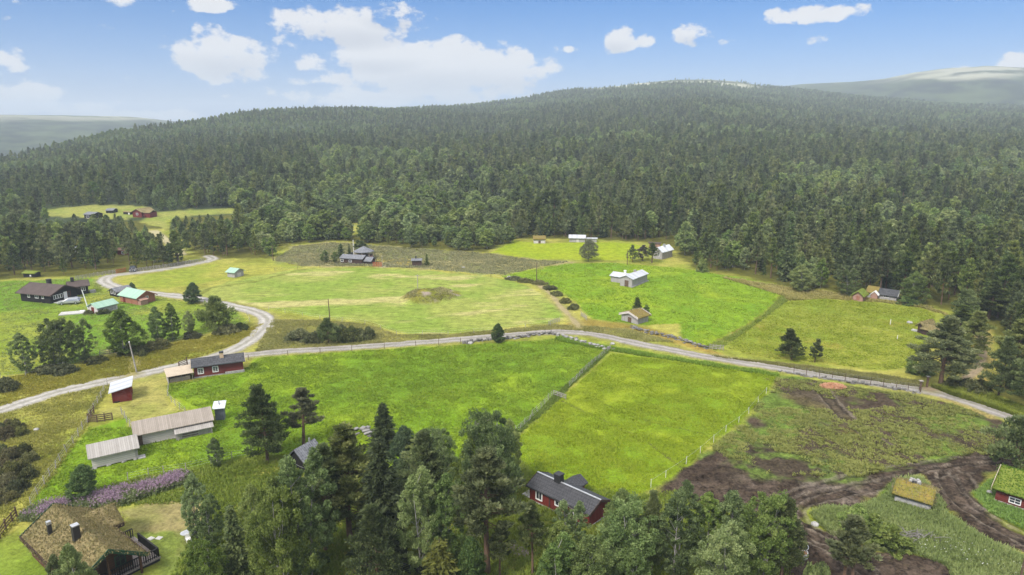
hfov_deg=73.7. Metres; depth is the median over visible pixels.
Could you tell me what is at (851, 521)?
pine tree
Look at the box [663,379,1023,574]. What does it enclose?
mud
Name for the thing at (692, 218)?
spruce tree
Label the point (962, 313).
pine tree
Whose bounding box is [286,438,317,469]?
tarred shed
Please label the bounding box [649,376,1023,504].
ploughed field
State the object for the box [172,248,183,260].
birch tree
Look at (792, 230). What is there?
pine tree
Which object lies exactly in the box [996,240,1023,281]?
pine tree
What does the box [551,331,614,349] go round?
stone wall
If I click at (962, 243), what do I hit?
spruce tree
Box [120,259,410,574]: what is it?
yard
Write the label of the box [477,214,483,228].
pine tree
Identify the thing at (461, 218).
pine tree
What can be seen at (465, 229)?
birch tree
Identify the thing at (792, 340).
pine tree
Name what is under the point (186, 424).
log barn
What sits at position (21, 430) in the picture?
bush
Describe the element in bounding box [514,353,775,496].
bright meadow grass
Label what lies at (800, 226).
pine tree
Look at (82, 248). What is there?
pine tree
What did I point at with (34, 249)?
birch tree
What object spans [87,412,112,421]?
board fence
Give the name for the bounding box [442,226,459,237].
birch tree
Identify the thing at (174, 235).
pine tree
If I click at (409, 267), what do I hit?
wire fence
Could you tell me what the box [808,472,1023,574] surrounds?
island grass
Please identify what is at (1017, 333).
pine tree
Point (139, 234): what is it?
birch tree
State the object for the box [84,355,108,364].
bush
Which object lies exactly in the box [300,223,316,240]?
birch tree
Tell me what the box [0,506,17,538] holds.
rail fence
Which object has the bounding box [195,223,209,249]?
pine tree
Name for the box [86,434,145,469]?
log barn
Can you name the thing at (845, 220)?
pine tree
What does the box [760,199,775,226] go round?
pine tree
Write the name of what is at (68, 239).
pine tree
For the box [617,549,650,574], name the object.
birch tree
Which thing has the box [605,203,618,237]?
pine tree
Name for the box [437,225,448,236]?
birch tree
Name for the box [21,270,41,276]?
black hut
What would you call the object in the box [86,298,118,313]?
grey log shed
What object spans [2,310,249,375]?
wire fence
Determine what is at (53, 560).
birch tree
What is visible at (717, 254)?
pine tree
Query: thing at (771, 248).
pine tree
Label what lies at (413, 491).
birch tree
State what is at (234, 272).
hay shed
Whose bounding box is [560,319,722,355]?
rough verge
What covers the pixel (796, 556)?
pine tree
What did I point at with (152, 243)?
birch tree
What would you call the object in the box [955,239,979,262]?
birch tree
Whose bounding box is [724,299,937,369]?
field grass
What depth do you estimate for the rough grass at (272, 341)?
139.26 m
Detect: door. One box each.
[99,559,109,574]
[117,392,126,401]
[137,435,142,445]
[217,409,221,419]
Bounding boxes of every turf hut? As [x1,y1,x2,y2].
[852,288,869,301]
[911,318,939,334]
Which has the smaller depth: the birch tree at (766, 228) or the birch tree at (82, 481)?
the birch tree at (82, 481)
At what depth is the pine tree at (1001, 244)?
205.62 m
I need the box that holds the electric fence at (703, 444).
[658,389,766,477]
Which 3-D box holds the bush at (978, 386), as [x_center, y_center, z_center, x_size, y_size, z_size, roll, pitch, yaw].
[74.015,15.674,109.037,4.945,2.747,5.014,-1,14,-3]
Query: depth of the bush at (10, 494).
77.64 m
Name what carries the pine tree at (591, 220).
on the ground at (248, 254)
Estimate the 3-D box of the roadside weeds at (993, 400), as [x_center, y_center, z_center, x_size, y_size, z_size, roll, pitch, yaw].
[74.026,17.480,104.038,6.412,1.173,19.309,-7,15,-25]
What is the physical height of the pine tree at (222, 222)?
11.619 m
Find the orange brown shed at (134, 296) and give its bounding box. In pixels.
[117,287,157,304]
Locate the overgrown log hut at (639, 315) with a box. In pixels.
[619,307,650,324]
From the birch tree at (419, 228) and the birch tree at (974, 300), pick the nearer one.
the birch tree at (974, 300)
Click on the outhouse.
(218, 407)
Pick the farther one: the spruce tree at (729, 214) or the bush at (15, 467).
the spruce tree at (729, 214)
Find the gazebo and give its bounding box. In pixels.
[354,246,373,256]
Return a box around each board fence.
[87,405,94,417]
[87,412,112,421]
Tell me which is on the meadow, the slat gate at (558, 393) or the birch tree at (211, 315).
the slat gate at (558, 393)
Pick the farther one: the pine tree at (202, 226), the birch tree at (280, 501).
the pine tree at (202, 226)
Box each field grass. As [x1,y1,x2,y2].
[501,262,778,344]
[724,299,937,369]
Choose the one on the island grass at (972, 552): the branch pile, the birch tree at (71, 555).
the branch pile
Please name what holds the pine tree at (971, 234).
on the ground at (248, 254)
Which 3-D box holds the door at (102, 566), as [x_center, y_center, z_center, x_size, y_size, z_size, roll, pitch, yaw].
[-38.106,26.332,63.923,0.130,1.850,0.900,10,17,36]
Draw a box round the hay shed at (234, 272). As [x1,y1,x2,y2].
[225,267,245,277]
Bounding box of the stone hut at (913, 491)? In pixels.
[892,476,941,509]
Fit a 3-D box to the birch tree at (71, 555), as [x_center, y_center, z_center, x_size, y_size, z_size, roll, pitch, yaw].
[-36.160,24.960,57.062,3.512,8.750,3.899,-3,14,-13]
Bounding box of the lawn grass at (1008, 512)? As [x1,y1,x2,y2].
[972,468,1023,528]
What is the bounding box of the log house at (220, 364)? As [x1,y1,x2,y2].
[190,351,244,377]
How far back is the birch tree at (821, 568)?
62.24 m
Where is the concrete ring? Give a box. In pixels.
[799,541,808,559]
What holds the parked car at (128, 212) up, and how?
on the hay field at (480, 303)
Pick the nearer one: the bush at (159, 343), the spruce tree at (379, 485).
the spruce tree at (379, 485)
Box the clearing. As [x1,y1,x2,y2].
[960,330,996,380]
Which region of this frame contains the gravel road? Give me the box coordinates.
[0,255,1014,420]
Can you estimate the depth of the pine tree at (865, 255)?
177.20 m
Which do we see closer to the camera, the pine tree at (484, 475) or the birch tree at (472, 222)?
the pine tree at (484, 475)
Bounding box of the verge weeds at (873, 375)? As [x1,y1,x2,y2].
[712,354,923,386]
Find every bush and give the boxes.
[0,376,20,392]
[0,425,15,441]
[0,443,11,452]
[0,447,19,461]
[0,457,11,469]
[0,459,33,475]
[0,471,16,489]
[0,487,11,503]
[1,490,20,504]
[5,417,26,429]
[5,477,31,493]
[12,442,32,458]
[14,425,30,437]
[17,465,39,479]
[19,450,39,463]
[29,363,59,375]
[43,363,80,376]
[83,309,92,314]
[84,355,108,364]
[95,308,111,314]
[116,344,153,356]
[144,337,171,350]
[182,331,201,339]
[211,323,241,335]
[236,322,249,329]
[283,328,310,342]
[302,330,322,343]
[331,324,346,335]
[337,325,363,342]
[356,326,375,339]
[504,276,521,280]
[517,277,533,282]
[531,279,548,285]
[542,284,557,290]
[550,290,562,296]
[559,297,571,303]
[566,303,579,309]
[696,258,709,272]
[836,503,871,529]
[865,512,915,559]
[896,295,920,305]
[904,358,936,375]
[940,377,962,387]
[959,377,993,393]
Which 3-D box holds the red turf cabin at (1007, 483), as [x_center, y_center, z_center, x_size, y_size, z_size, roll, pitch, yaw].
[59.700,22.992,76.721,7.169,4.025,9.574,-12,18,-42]
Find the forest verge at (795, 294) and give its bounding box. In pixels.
[722,276,950,314]
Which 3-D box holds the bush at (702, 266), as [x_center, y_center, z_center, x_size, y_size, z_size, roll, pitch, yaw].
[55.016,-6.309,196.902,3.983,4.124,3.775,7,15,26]
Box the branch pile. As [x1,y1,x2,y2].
[889,527,949,541]
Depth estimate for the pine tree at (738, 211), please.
239.35 m
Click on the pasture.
(101, 322)
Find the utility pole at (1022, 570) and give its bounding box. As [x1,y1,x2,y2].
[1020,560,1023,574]
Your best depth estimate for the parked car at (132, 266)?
197.21 m
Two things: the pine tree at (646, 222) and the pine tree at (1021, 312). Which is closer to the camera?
the pine tree at (1021, 312)
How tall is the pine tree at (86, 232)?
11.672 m
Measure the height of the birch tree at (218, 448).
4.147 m
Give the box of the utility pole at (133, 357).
[129,341,136,371]
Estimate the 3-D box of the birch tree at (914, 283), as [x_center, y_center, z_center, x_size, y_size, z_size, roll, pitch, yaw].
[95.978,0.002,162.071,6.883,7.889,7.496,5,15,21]
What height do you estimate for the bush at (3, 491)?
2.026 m
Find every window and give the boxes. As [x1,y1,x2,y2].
[114,554,126,567]
[197,368,203,373]
[212,366,218,371]
[535,491,542,501]
[1008,496,1021,505]
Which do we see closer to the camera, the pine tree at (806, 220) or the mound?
the mound
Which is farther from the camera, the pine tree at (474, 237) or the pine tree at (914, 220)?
the pine tree at (474, 237)
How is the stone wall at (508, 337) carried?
on the ground at (248, 254)
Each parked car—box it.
[57,297,80,304]
[123,211,132,214]
[129,265,136,271]
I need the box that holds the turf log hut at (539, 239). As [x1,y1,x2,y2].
[533,235,545,242]
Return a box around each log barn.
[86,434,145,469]
[131,406,213,445]
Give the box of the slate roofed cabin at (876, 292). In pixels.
[866,285,900,300]
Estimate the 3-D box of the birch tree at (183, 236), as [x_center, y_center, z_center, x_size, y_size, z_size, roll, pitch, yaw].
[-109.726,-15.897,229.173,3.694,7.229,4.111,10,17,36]
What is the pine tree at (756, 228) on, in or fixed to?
on the ground at (248, 254)
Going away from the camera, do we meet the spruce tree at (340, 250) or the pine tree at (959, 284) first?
the pine tree at (959, 284)
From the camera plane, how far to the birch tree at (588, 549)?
58.25 m
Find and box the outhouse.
[212,400,225,419]
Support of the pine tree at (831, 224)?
on the ground at (248, 254)
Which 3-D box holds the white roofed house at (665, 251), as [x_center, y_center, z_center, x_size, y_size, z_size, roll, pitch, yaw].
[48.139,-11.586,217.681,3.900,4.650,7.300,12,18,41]
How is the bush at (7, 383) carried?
on the ground at (248, 254)
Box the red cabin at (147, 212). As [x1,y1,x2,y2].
[131,207,156,217]
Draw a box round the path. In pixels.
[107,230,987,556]
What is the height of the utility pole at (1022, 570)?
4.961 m
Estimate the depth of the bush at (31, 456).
86.49 m
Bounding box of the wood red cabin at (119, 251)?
[117,248,127,254]
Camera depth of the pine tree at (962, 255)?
168.14 m
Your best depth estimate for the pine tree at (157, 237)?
225.84 m
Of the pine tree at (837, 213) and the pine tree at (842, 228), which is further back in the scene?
the pine tree at (837, 213)
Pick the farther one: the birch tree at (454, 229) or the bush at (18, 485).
the birch tree at (454, 229)
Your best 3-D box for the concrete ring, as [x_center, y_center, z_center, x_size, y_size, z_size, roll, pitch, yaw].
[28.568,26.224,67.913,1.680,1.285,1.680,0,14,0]
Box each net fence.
[515,391,551,429]
[569,345,610,385]
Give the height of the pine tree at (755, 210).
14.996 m
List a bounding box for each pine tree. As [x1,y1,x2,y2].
[0,237,18,270]
[2,245,26,274]
[9,220,35,263]
[16,242,27,267]
[24,248,36,269]
[28,225,57,266]
[34,243,52,271]
[46,234,72,268]
[59,257,67,273]
[61,232,82,267]
[76,242,90,268]
[81,226,99,249]
[83,235,101,269]
[91,230,101,249]
[98,237,110,262]
[100,233,111,248]
[107,232,120,251]
[110,249,115,263]
[120,234,132,264]
[129,244,142,266]
[130,232,146,254]
[140,246,150,265]
[147,244,153,265]
[150,240,168,264]
[154,233,162,242]
[169,229,186,261]
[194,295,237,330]
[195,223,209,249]
[198,229,209,254]
[208,234,217,254]
[210,221,220,251]
[213,220,236,253]
[216,225,231,254]
[217,241,225,256]
[230,218,243,239]
[233,383,290,460]
[243,226,251,239]
[246,234,252,253]
[249,231,258,250]
[273,232,278,248]
[279,386,325,444]
[298,441,353,550]
[316,317,341,341]
[341,502,404,574]
[364,213,374,232]
[390,221,398,242]
[396,427,448,512]
[419,233,425,244]
[450,445,531,573]
[454,215,463,227]
[471,232,476,243]
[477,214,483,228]
[488,520,516,574]
[514,208,530,236]
[517,499,549,572]
[534,225,538,234]
[549,217,557,236]
[584,208,597,236]
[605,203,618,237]
[617,215,628,238]
[618,216,631,239]
[626,245,638,261]
[632,216,642,234]
[636,245,650,260]
[636,488,668,569]
[641,214,651,232]
[644,242,659,262]
[650,224,657,240]
[671,218,682,234]
[697,232,707,254]
[698,227,709,243]
[698,232,708,258]
[702,234,716,267]
[709,210,732,234]
[710,241,723,270]
[718,215,731,238]
[724,256,731,270]
[728,225,743,257]
[730,206,742,227]
[736,232,743,248]
[742,209,759,228]
[742,211,766,249]
[743,229,755,262]
[746,230,765,273]
[751,225,759,261]
[756,235,767,261]
[758,208,767,229]
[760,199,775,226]
[764,497,808,574]
[765,236,782,277]
[767,235,783,268]
[771,210,784,231]
[773,216,784,236]
[774,328,806,359]
[780,226,790,249]
[781,223,795,246]
[792,230,803,252]
[794,216,801,235]
[794,224,804,237]
[797,233,816,259]
[803,216,811,227]
[803,216,824,244]
[808,338,823,361]
[810,247,819,262]
[811,244,824,258]
[817,248,835,284]
[818,217,827,243]
[821,222,834,244]
[822,229,835,252]
[824,513,882,574]
[826,204,846,230]
[830,221,845,249]
[831,235,861,291]
[837,219,855,241]
[848,245,859,270]
[852,230,868,256]
[854,248,870,285]
[854,257,865,285]
[860,249,878,285]
[861,240,879,282]
[863,229,873,247]
[867,226,885,274]
[873,247,896,287]
[876,232,903,288]
[881,222,894,245]
[885,220,907,242]
[888,271,900,289]
[892,237,905,257]
[892,251,920,294]
[898,229,923,277]
[899,224,908,249]
[906,315,980,384]
[907,216,923,240]
[911,247,942,298]
[918,214,929,247]
[918,254,935,291]
[922,227,934,243]
[923,244,934,265]
[929,220,947,246]
[930,251,955,304]
[934,221,960,250]
[938,222,948,242]
[939,241,948,279]
[941,251,962,299]
[950,288,969,312]
[951,246,967,294]
[952,305,972,325]
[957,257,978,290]
[958,268,973,296]
[961,310,999,359]
[964,220,979,242]
[965,242,980,269]
[969,260,994,303]
[974,251,986,280]
[975,224,1000,256]
[975,232,988,274]
[975,255,987,278]
[977,250,1000,284]
[977,336,1023,396]
[978,280,1011,319]
[979,256,1008,299]
[979,414,1023,468]
[982,254,1023,317]
[991,229,1004,248]
[992,318,1023,357]
[994,219,1007,253]
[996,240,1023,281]
[998,281,1023,314]
[999,213,1023,252]
[999,240,1023,282]
[1000,309,1017,334]
[1001,290,1023,321]
[1005,358,1023,396]
[1007,301,1020,313]
[1008,301,1023,328]
[1009,225,1021,240]
[1015,230,1023,254]
[1018,270,1023,298]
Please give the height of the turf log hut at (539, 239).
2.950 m
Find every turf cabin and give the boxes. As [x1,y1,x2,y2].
[17,502,162,574]
[989,464,1023,508]
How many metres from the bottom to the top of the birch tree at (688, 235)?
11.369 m
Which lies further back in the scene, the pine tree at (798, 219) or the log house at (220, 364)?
the pine tree at (798, 219)
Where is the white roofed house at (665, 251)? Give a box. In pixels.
[653,244,673,259]
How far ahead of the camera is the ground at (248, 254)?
175.32 m
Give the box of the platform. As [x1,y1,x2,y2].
[58,310,85,315]
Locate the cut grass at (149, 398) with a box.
[100,372,181,425]
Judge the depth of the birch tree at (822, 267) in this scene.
176.37 m
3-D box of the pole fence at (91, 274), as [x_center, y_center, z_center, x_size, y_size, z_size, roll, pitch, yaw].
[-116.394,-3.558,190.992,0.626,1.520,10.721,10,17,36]
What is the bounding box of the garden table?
[180,530,197,540]
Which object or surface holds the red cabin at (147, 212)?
on the hay field at (480, 303)
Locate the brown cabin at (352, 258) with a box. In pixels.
[339,252,376,263]
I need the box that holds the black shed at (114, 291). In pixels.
[107,285,131,296]
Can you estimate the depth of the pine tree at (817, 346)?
121.66 m
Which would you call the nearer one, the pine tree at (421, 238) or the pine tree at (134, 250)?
the pine tree at (134, 250)
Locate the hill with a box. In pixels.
[0,66,1023,225]
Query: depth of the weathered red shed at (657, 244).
233.53 m
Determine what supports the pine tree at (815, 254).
on the ground at (248, 254)
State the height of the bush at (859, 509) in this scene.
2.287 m
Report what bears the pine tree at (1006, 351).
on the ground at (248, 254)
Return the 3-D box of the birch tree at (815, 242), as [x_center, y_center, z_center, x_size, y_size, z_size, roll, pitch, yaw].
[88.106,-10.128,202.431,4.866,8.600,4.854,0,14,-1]
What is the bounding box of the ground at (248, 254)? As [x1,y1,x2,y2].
[0,214,1023,574]
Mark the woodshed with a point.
(183, 372)
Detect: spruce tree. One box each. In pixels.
[218,502,256,574]
[336,244,344,256]
[345,435,416,571]
[366,402,401,454]
[420,536,461,574]
[423,253,429,265]
[538,217,542,235]
[632,297,641,308]
[690,202,698,237]
[700,216,706,237]
[708,207,715,231]
[715,212,720,238]
[726,211,733,243]
[757,248,763,270]
[762,257,766,274]
[777,235,792,281]
[783,212,795,271]
[816,233,820,264]
[827,218,841,274]
[853,211,857,233]
[862,203,871,238]
[871,218,875,238]
[952,231,965,287]
[976,219,998,278]
[980,268,989,310]
[988,245,1009,316]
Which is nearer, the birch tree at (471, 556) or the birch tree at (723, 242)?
the birch tree at (471, 556)
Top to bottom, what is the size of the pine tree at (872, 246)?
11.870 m
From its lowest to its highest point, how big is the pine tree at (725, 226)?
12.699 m
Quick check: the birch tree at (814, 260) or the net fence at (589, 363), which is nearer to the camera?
the net fence at (589, 363)
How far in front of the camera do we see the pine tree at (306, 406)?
89.08 m
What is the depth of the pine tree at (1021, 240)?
191.79 m
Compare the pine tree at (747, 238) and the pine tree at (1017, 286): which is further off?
the pine tree at (747, 238)
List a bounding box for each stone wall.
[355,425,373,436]
[462,330,551,343]
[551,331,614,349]
[630,325,708,348]
[777,369,920,393]
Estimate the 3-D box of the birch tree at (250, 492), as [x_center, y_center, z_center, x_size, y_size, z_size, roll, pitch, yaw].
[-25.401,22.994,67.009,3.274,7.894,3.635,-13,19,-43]
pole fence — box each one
[75,270,115,279]
[130,258,203,271]
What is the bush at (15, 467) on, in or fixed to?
on the ground at (248, 254)
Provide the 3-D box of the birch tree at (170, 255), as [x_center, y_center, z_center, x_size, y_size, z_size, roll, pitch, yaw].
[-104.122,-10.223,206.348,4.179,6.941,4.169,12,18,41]
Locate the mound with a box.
[403,288,460,304]
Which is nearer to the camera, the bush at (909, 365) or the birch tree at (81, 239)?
the bush at (909, 365)
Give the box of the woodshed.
[164,364,193,382]
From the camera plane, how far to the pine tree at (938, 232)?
206.37 m
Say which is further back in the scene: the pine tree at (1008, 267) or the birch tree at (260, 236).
the birch tree at (260, 236)
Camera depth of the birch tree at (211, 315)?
139.17 m
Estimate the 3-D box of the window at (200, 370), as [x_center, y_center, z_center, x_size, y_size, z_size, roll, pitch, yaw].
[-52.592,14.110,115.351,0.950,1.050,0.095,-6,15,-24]
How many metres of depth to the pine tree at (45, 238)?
201.90 m
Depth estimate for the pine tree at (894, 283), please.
171.55 m
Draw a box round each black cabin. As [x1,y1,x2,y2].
[15,277,95,303]
[83,211,102,217]
[105,208,117,212]
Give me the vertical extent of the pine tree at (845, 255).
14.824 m
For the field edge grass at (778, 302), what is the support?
on the ground at (248, 254)
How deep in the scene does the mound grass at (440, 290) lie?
166.64 m
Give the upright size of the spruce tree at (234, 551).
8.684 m
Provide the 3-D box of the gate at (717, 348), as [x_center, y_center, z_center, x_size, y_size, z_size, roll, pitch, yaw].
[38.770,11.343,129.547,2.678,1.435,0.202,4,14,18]
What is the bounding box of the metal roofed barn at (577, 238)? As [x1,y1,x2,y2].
[569,235,597,241]
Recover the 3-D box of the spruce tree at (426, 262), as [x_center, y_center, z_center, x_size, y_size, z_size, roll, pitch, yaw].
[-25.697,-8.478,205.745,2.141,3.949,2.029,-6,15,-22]
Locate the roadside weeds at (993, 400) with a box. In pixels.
[930,383,1023,415]
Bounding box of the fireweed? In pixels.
[16,466,192,521]
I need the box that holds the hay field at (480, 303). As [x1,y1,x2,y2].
[47,205,563,334]
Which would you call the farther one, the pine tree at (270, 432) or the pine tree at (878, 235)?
the pine tree at (878, 235)
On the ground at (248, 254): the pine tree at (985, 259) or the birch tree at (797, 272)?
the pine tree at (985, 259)
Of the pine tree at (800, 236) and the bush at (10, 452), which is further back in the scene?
the pine tree at (800, 236)
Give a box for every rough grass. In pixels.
[0,324,261,405]
[0,384,109,537]
[95,451,792,574]
[255,318,673,350]
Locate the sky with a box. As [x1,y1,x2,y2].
[0,0,1023,121]
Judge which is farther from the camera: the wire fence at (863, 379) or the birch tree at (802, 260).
the birch tree at (802, 260)
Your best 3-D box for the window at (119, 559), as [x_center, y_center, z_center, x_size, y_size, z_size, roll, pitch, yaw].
[-37.269,25.900,64.968,0.095,1.200,1.000,10,17,36]
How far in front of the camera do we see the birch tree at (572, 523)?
64.74 m
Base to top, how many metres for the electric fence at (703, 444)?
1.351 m
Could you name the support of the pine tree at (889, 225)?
on the ground at (248, 254)
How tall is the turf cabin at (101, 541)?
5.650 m
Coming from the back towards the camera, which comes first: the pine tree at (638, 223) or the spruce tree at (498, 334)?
the pine tree at (638, 223)
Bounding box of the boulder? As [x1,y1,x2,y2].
[811,521,818,526]
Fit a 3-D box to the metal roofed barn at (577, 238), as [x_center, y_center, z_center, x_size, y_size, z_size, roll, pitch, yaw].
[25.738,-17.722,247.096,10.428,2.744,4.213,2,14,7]
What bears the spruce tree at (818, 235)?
on the ground at (248, 254)
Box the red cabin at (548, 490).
[522,471,610,525]
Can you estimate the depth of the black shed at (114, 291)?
169.47 m
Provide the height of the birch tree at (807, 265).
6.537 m
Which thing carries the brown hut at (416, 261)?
on the heath
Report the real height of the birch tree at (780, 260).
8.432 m
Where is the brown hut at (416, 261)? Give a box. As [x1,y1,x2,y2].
[411,256,422,265]
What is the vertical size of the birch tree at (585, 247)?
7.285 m
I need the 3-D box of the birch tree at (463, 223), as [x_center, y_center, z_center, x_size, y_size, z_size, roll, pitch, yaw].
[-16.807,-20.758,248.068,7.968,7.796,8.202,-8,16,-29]
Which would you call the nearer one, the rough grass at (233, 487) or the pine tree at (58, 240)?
the rough grass at (233, 487)
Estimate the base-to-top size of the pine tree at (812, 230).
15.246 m
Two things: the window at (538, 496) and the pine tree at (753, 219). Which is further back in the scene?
the pine tree at (753, 219)
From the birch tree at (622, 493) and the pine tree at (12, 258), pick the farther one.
the pine tree at (12, 258)
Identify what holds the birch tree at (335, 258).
on the heath
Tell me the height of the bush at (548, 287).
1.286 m
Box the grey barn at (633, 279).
[609,270,648,287]
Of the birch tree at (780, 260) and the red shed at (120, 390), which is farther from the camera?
the birch tree at (780, 260)
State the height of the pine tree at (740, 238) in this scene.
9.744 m
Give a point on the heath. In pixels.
(417, 268)
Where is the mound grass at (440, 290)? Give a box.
[402,287,455,302]
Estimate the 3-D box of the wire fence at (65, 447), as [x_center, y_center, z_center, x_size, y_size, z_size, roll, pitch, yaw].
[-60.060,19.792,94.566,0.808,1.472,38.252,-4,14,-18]
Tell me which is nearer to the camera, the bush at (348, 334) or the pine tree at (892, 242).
the bush at (348, 334)
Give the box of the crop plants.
[710,377,1009,476]
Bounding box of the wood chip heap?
[820,382,846,389]
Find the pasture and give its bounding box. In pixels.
[0,278,938,375]
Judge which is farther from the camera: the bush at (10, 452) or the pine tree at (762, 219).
the pine tree at (762, 219)
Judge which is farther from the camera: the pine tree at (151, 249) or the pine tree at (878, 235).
the pine tree at (151, 249)
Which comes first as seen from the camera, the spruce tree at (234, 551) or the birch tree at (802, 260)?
the spruce tree at (234, 551)
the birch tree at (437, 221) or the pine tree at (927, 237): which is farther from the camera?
the birch tree at (437, 221)
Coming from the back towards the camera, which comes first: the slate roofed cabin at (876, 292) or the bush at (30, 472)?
the slate roofed cabin at (876, 292)
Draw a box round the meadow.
[0,241,1023,574]
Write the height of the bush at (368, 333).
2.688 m
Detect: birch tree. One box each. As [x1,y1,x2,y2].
[4,332,37,372]
[12,244,23,265]
[31,241,45,261]
[32,317,78,364]
[44,554,68,574]
[53,543,99,574]
[61,318,97,361]
[64,464,97,502]
[78,236,84,253]
[83,246,101,266]
[102,309,149,354]
[136,231,148,253]
[146,306,167,339]
[147,238,158,261]
[150,241,157,260]
[160,303,180,340]
[164,242,174,262]
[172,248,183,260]
[180,230,192,249]
[180,311,194,331]
[180,473,209,537]
[180,537,229,574]
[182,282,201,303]
[194,493,223,547]
[205,437,224,465]
[229,224,240,244]
[232,228,243,250]
[237,483,265,555]
[245,475,320,574]
[251,232,274,249]
[261,237,278,255]
[270,447,341,574]
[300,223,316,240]
[305,421,372,535]
[319,250,328,260]
[330,252,338,261]
[340,227,351,238]
[353,240,368,253]
[356,220,376,239]
[378,217,393,238]
[386,218,401,236]
[388,425,415,467]
[389,461,414,501]
[396,228,405,243]
[396,465,444,573]
[403,228,419,246]
[405,432,417,469]
[413,225,425,239]
[423,426,458,479]
[426,226,436,239]
[428,472,469,563]
[431,236,436,245]
[432,219,444,234]
[432,228,441,240]
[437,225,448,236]
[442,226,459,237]
[444,231,455,246]
[451,234,464,249]
[454,406,523,516]
[454,434,482,491]
[455,536,486,574]
[457,220,475,235]
[459,226,471,242]
[459,231,473,248]
[468,221,476,230]
[474,222,491,232]
[475,226,494,242]
[479,229,493,246]
[490,223,501,239]
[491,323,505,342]
[492,225,511,241]
[497,418,522,484]
[506,227,515,240]
[514,221,524,236]
[536,530,585,574]
[542,520,578,574]
[552,499,591,547]
[565,534,613,574]
[576,216,588,234]
[578,240,598,259]
[596,491,666,574]
[601,488,637,556]
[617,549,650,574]
[651,479,705,574]
[673,220,696,254]
[677,222,696,244]
[687,236,697,251]
[687,491,722,563]
[688,519,756,574]
[692,250,699,262]
[706,490,765,567]
[717,239,732,266]
[721,229,739,247]
[721,245,731,268]
[723,240,747,267]
[738,489,797,574]
[739,247,750,269]
[740,223,747,239]
[756,237,769,260]
[761,218,776,236]
[762,222,772,243]
[772,249,798,274]
[784,211,796,229]
[789,265,816,290]
[791,243,813,263]
[791,252,806,268]
[796,256,805,265]
[800,260,818,282]
[802,561,830,574]
[808,240,817,262]
[809,256,822,276]
[810,267,821,285]
[816,258,828,287]
[836,268,863,295]
[879,268,900,288]
[895,239,923,278]
[900,271,932,302]
[920,242,932,259]
[946,241,956,251]
[954,289,981,309]
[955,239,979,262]
[969,305,980,316]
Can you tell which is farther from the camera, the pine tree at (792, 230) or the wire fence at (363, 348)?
the pine tree at (792, 230)
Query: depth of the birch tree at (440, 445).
80.95 m
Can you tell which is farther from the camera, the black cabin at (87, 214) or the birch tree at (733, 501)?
the black cabin at (87, 214)
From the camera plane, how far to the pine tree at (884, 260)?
168.87 m
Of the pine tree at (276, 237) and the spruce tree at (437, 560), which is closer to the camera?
the spruce tree at (437, 560)
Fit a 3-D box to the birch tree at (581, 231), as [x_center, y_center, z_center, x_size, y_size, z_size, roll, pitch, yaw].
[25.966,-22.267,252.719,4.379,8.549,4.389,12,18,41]
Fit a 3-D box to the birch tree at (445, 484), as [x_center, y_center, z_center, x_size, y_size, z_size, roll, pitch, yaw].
[-6.173,22.149,65.093,4.115,10.436,4.792,-5,14,-19]
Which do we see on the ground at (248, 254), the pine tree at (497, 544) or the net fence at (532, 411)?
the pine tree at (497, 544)
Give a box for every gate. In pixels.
[178,357,187,365]
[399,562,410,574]
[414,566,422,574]
[553,390,565,397]
[709,345,723,349]
[919,376,930,391]
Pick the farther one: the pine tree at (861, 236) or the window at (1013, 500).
the pine tree at (861, 236)
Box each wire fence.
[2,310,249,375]
[29,379,107,504]
[120,407,131,427]
[127,449,252,479]
[167,380,185,410]
[248,338,460,359]
[268,306,550,333]
[281,263,504,276]
[794,366,920,392]
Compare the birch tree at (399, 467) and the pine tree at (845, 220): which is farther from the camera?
the pine tree at (845, 220)
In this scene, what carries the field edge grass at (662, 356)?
on the ground at (248, 254)
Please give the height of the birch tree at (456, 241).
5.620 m
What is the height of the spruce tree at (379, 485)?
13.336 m
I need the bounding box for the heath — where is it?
[271,242,576,275]
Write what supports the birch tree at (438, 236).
on the ground at (248, 254)
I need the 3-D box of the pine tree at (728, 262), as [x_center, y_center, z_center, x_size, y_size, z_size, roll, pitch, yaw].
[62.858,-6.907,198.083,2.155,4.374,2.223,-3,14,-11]
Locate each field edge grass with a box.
[515,349,609,435]
[555,335,778,375]
[705,295,787,350]
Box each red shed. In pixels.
[108,376,132,402]
[648,242,661,247]
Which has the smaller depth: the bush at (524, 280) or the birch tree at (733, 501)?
the birch tree at (733, 501)
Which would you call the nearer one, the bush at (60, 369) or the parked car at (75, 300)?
the bush at (60, 369)
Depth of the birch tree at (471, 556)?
60.30 m
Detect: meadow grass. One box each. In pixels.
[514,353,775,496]
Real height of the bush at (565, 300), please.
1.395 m
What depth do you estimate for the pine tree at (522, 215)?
255.16 m
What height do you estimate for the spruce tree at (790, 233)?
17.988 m

